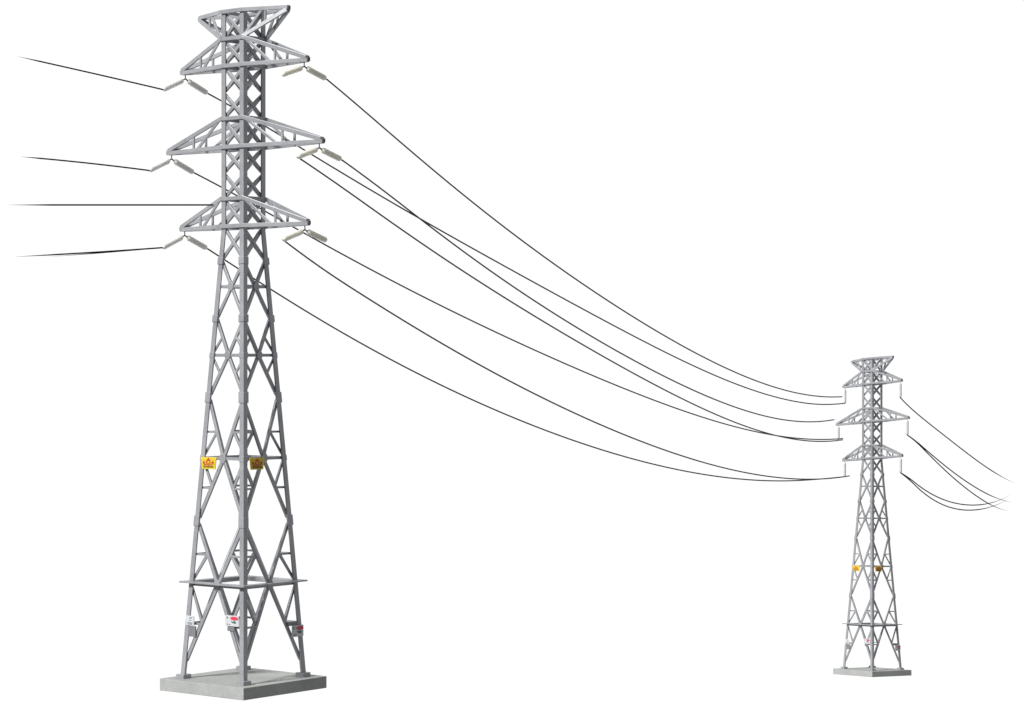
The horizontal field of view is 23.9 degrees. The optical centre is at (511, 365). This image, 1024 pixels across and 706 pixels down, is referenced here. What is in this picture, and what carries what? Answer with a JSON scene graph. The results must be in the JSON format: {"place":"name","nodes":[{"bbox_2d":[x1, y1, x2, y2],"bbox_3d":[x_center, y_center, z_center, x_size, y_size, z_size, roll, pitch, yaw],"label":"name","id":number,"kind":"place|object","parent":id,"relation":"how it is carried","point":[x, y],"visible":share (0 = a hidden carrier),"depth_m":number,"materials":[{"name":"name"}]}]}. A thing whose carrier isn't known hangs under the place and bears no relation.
{"place":"outdoors","nodes":[
{"label":"outdoors","id":0,"kind":"place"},
{"bbox_2d":[160,5,326,700],"bbox_3d":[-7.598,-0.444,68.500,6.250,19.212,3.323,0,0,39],"label":"lattice pylon","id":1,"kind":"object","parent":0,"point":[243,680],"visible":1,"depth_m":68.17,"materials":[{"name":"metal"}]},
{"bbox_2d":[29,204,212,205],"bbox_3d":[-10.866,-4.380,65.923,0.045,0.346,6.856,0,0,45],"label":"power wire","id":2,"kind":"object","parent":1,"relation":"attached to","point":[122,204],"visible":1,"depth_m":66.13,"materials":[{"name":"black metal"}]},
{"bbox_2d":[148,155,193,173],"bbox_3d":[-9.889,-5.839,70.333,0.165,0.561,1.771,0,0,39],"label":"insulator pair","id":3,"kind":"object","parent":1,"relation":"attached to","point":[178,163],"visible":1,"depth_m":70.34,"materials":[{"name":"ceramic"}]},
{"bbox_2d":[27,157,149,170],"bbox_3d":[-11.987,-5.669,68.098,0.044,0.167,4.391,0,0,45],"label":"power wire","id":4,"kind":"object","parent":3,"relation":"attached to","point":[90,163],"visible":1,"depth_m":68.19,"materials":[{"name":"black metal"}]},
{"bbox_2d":[162,75,207,94],"bbox_3d":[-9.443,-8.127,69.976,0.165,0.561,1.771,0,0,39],"label":"insulator pair","id":5,"kind":"object","parent":1,"relation":"attached to","point":[190,82],"visible":1,"depth_m":69.97,"materials":[{"name":"ceramic"}]},
{"bbox_2d":[22,57,163,89],"bbox_3d":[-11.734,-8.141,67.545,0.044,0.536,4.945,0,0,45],"label":"power wire","id":6,"kind":"object","parent":5,"relation":"attached to","point":[95,74],"visible":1,"depth_m":67.63,"materials":[{"name":"black metal"}]},
{"bbox_2d":[162,232,207,249],"bbox_3d":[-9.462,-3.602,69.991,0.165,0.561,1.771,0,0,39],"label":"insulator pair","id":7,"kind":"object","parent":1,"relation":"attached to","point":[179,238],"visible":1,"depth_m":69.98,"materials":[{"name":"ceramic"}]},
{"bbox_2d":[18,247,162,256],"bbox_3d":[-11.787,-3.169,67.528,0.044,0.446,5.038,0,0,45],"label":"power wire","id":8,"kind":"object","parent":7,"relation":"attached to","point":[98,251],"visible":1,"depth_m":67.72,"materials":[{"name":"black metal"}]},
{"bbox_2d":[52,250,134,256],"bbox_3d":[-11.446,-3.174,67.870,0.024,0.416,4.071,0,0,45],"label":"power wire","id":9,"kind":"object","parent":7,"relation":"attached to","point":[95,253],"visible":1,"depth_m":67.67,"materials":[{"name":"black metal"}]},
{"bbox_2d":[281,62,326,79],"bbox_3d":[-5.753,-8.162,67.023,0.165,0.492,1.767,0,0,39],"label":"insulator pair","id":10,"kind":"object","parent":1,"relation":"attached to","point":[310,70],"visible":1,"depth_m":67.01,"materials":[{"name":"ceramic"}]},
{"bbox_2d":[326,79,841,397],"bbox_3d":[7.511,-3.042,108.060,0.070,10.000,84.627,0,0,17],"label":"power wire","id":11,"kind":"object","parent":10,"relation":"attached to","point":[398,140],"visible":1,"depth_m":88.63,"materials":[{"name":"black metal"}]},
{"bbox_2d":[282,226,326,241],"bbox_3d":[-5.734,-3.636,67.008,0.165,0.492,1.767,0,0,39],"label":"insulator pair","id":12,"kind":"object","parent":1,"relation":"attached to","point":[309,232],"visible":1,"depth_m":67.00,"materials":[{"name":"ceramic"}]},
{"bbox_2d":[296,144,341,160],"bbox_3d":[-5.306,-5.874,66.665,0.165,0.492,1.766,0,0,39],"label":"insulator pair","id":13,"kind":"object","parent":1,"relation":"attached to","point":[325,151],"visible":1,"depth_m":66.65,"materials":[{"name":"ceramic"}]},
{"bbox_2d":[341,159,834,421],"bbox_3d":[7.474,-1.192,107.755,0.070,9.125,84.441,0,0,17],"label":"power wire","id":14,"kind":"object","parent":13,"relation":"attached to","point":[561,317],"visible":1,"depth_m":88.40,"materials":[{"name":"black metal"}]},
{"bbox_2d":[833,355,911,676],"bbox_3d":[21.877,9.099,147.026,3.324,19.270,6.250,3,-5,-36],"label":"lattice pylon","id":15,"kind":"object","parent":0,"point":[871,670],"visible":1,"depth_m":146.67,"materials":[{"name":"metal"}]},
{"bbox_2d":[837,426,839,439],"bbox_3d":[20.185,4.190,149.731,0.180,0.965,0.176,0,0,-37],"label":"hanging insulator","id":16,"kind":"object","parent":15,"relation":"hanging from","point":[838,432],"visible":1,"depth_m":149.67,"materials":[{"name":"grey ceramic"}]},
{"bbox_2d":[194,172,842,439],"bbox_3d":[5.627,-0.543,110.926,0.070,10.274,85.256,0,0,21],"label":"power wire","id":17,"kind":"object","parent":16,"relation":"attached to","point":[512,339],"visible":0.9,"depth_m":95.69,"materials":[{"name":"black metal"}]},
{"bbox_2d":[297,157,842,441],"bbox_3d":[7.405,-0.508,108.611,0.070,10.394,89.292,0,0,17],"label":"power wire","id":18,"kind":"object","parent":16,"relation":"attached to","point":[544,321],"visible":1,"depth_m":87.76,"materials":[{"name":"black metal"}]},
{"bbox_2d":[843,461,845,475],"bbox_3d":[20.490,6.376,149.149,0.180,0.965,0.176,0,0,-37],"label":"hanging insulator","id":19,"kind":"object","parent":15,"relation":"hanging from","point":[844,468],"visible":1,"depth_m":149.08,"materials":[{"name":"grey ceramic"}]},
{"bbox_2d":[207,248,841,481],"bbox_3d":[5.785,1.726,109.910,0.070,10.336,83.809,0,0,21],"label":"power wire","id":20,"kind":"object","parent":19,"relation":"attached to","point":[495,409],"visible":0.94,"depth_m":92.56,"materials":[{"name":"black metal"}]},
{"bbox_2d":[282,239,849,479],"bbox_3d":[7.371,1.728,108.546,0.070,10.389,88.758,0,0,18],"label":"power wire","id":21,"kind":"object","parent":19,"relation":"attached to","point":[294,248],"visible":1,"depth_m":87.85,"materials":[{"name":"black metal"}]},
{"bbox_2d":[843,389,845,402],"bbox_3d":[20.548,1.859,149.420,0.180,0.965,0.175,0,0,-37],"label":"hanging insulator","id":22,"kind":"object","parent":15,"relation":"hanging from","point":[844,395],"visible":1,"depth_m":149.34,"materials":[{"name":"grey ceramic"}]},
{"bbox_2d":[208,93,844,404],"bbox_3d":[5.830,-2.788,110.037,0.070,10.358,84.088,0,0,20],"label":"power wire","id":23,"kind":"object","parent":22,"relation":"attached to","point":[537,283],"visible":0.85,"depth_m":97.13,"materials":[{"name":"black metal"}]},
{"bbox_2d":[899,382,901,397],"bbox_3d":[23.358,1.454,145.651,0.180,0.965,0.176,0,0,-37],"label":"hanging insulator","id":24,"kind":"object","parent":15,"relation":"hanging from","point":[900,389],"visible":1,"depth_m":145.59,"materials":[{"name":"grey ceramic"}]},
{"bbox_2d":[900,398,1006,479],"bbox_3d":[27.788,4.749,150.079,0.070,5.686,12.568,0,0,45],"label":"power wire","id":25,"kind":"object","parent":24,"relation":"attached to","point":[948,438],"visible":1,"depth_m":149.11,"materials":[{"name":"black metal"}]},
{"bbox_2d":[899,457,901,472],"bbox_3d":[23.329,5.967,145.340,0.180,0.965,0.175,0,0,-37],"label":"hanging insulator","id":26,"kind":"object","parent":15,"relation":"hanging from","point":[900,465],"visible":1,"depth_m":145.27,"materials":[{"name":"grey ceramic"}]},
{"bbox_2d":[901,473,1005,510],"bbox_3d":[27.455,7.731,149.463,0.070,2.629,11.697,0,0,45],"label":"power wire","id":27,"kind":"object","parent":26,"relation":"hanging from","point":[943,504],"visible":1,"depth_m":148.34,"materials":[{"name":"black metal"}]},
{"bbox_2d":[902,473,1012,505],"bbox_3d":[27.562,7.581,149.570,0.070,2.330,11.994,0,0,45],"label":"power wire","id":28,"kind":"object","parent":26,"relation":"hanging from","point":[947,500],"visible":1,"depth_m":148.75,"materials":[{"name":"black metal"}]},
{"bbox_2d":[906,420,908,434],"bbox_3d":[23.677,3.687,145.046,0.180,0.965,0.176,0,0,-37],"label":"hanging insulator","id":29,"kind":"object","parent":15,"relation":"hanging from","point":[907,427],"visible":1,"depth_m":144.98,"materials":[{"name":"grey ceramic"}]},
{"bbox_2d":[907,435,1002,509],"bbox_3d":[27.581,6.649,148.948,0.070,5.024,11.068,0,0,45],"label":"power wire","id":30,"kind":"object","parent":29,"relation":"attached to","point":[948,473],"visible":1,"depth_m":147.98,"materials":[{"name":"black metal"}]},
{"bbox_2d":[908,435,1013,502],"bbox_3d":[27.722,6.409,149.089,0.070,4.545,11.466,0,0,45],"label":"power wire","id":31,"kind":"object","parent":29,"relation":"attached to","point":[955,473],"visible":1,"depth_m":148.60,"materials":[{"name":"black metal"}]}
]}

